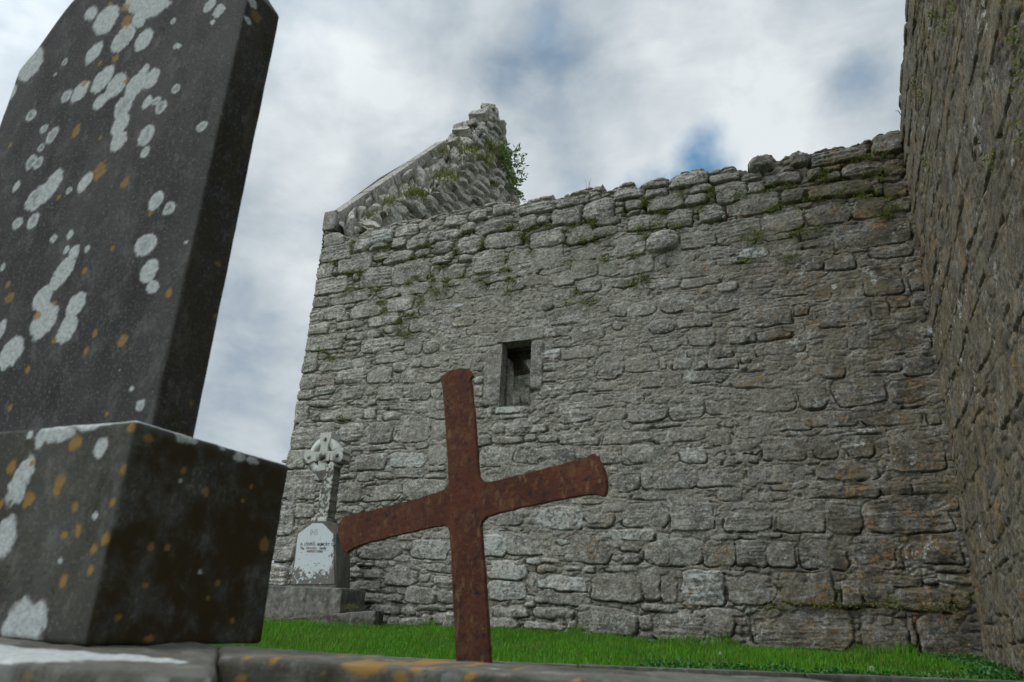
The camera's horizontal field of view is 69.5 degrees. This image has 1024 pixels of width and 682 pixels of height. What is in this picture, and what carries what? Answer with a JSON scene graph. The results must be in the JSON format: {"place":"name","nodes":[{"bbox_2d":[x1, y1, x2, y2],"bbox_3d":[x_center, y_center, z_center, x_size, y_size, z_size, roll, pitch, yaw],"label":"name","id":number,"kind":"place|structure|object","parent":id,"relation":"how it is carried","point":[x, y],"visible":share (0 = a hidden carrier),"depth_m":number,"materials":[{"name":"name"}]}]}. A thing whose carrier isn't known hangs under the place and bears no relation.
{"place":"outdoors","nodes":[
{"label":"outdoors","id":0,"kind":"place"},
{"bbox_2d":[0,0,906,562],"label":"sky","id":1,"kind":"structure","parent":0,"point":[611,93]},
{"bbox_2d":[209,618,1023,680],"bbox_3d":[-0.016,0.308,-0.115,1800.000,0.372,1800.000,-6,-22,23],"label":"ground","id":2,"kind":"structure","parent":0,"point":[622,656],"depth_m":5.65,"materials":[{"name":"green plant"}]},
{"bbox_2d":[0,637,218,681],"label":"grave kerb","id":3,"kind":"structure","parent":2,"relation":"on","point":[23,660],"depth_m":0.83,"materials":[{"name":"grey stone"}]},
{"bbox_2d":[0,0,287,645],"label":"headstone","id":4,"kind":"object","parent":3,"relation":"on","point":[133,511],"visible":1,"depth_m":1.52,"materials":[{"name":"grey stone"}]},
{"bbox_2d":[264,432,383,625],"bbox_3d":[-2.140,2.306,8.836,1.850,2.468,0.631,-6,-22,23],"label":"celtic cross","id":5,"kind":"object","parent":2,"relation":"on","point":[320,580],"visible":0.68,"depth_m":8.63,"materials":[{"name":"grey stone"}]},
{"bbox_2d":[264,603,357,621],"bbox_3d":[-2.479,3.046,8.340,1.567,0.240,0.240,-3,-21,15],"label":"moss cushion","id":6,"kind":"object","parent":5,"relation":"on","point":[351,606],"visible":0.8,"depth_m":8.25,"materials":[{"name":"green plant"}]},
{"bbox_2d":[442,611,453,626],"bbox_3d":[-0.655,3.176,8.157,0.235,0.353,0.223,1,-20,5],"label":"field stone","id":7,"kind":"object","parent":2,"relation":"on","point":[449,619],"visible":0.22,"depth_m":8.10,"materials":[{"name":"stone"}]},
{"bbox_2d":[338,368,608,663],"bbox_3d":[-0.165,0.527,2.113,1.014,0.955,0.012,-13,-25,36],"label":"iron cross","id":8,"kind":"object","parent":2,"relation":"on","point":[466,504],"visible":0.94,"depth_m":2.07,"materials":[{"name":"brown metal"}]},
{"bbox_2d":[399,657,577,667],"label":"edging kerb","id":9,"kind":"structure","parent":2,"relation":"on","point":[549,664],"depth_m":4.23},
{"bbox_2d":[216,644,826,681],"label":"grave kerb","id":10,"kind":"structure","parent":2,"relation":"on","point":[235,663],"depth_m":1.01,"materials":[{"name":"grey stone"}]},
{"bbox_2d":[513,360,530,404],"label":"stone wall","id":11,"kind":"structure","parent":2,"relation":"on","point":[521,384],"depth_m":16.61,"materials":[{"name":"stone"}]},
{"bbox_2d":[269,130,983,657],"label":"stone wall","id":12,"kind":"structure","parent":2,"relation":"on","point":[763,432],"depth_m":8.29,"materials":[{"name":"stone"}]},
{"bbox_2d":[322,103,527,361],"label":"stone gable","id":13,"kind":"structure","parent":12,"relation":"on","point":[473,188],"depth_m":14.15,"materials":[{"name":"stone"}]},
{"bbox_2d":[361,120,514,217],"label":"dry grass","id":14,"kind":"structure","parent":13,"relation":"on","point":[412,190],"depth_m":14.00,"materials":[{"name":"green plant"}]},
{"bbox_2d":[497,139,528,201],"bbox_3d":[0.070,-4.093,17.388,0.483,1.368,1.646,-6,-22,23],"label":"sapling","id":15,"kind":"object","parent":13,"relation":"on","point":[502,156],"visible":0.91,"depth_m":17.27,"materials":[{"name":"green plant"}]},
{"bbox_2d":[499,339,531,405],"bbox_3d":[0.221,0.419,9.615,1.204,1.297,0.871,-6,-22,23],"label":"window","id":16,"kind":"structure","parent":12,"relation":"in","point":[512,363],"depth_m":9.77,"materials":[{"name":"stone"}]},
{"bbox_2d":[318,150,969,615],"bbox_3d":[0.650,0.474,8.857,7.708,5.033,0.173,-6,-22,23],"label":"wall moss","id":17,"kind":"object","parent":12,"relation":"attached to","point":[710,194],"depth_m":8.90,"materials":[{"name":"green plant"}]},
{"bbox_2d":[579,664,805,677],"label":"edging kerb","id":18,"kind":"structure","parent":2,"relation":"on","point":[726,672],"depth_m":4.16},
{"bbox_2d":[636,650,1023,680],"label":"clover","id":19,"kind":"object","parent":2,"relation":"on","point":[994,668],"visible":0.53,"depth_m":4.50,"materials":[{"name":"green plant"}]},
{"bbox_2d":[805,673,950,681],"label":"edging kerb","id":20,"kind":"structure","parent":2,"relation":"on","point":[847,678],"depth_m":4.10,"materials":[{"name":"grey stone"}]},
{"bbox_2d":[899,0,1023,675],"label":"stone wall","id":21,"kind":"structure","parent":2,"relation":"on","point":[968,211],"depth_m":5.13,"materials":[{"name":"grey stone"}]},
{"bbox_2d":[909,0,1023,175],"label":"fern tufts","id":22,"kind":"object","parent":21,"relation":"attached to","point":[1012,74],"visible":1,"depth_m":4.11,"materials":[{"name":"green plant"}]},
{"bbox_2d":[949,678,1023,681],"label":"edging kerb","id":23,"kind":"structure","parent":2,"relation":"on","point":[973,680],"depth_m":4.07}
]}

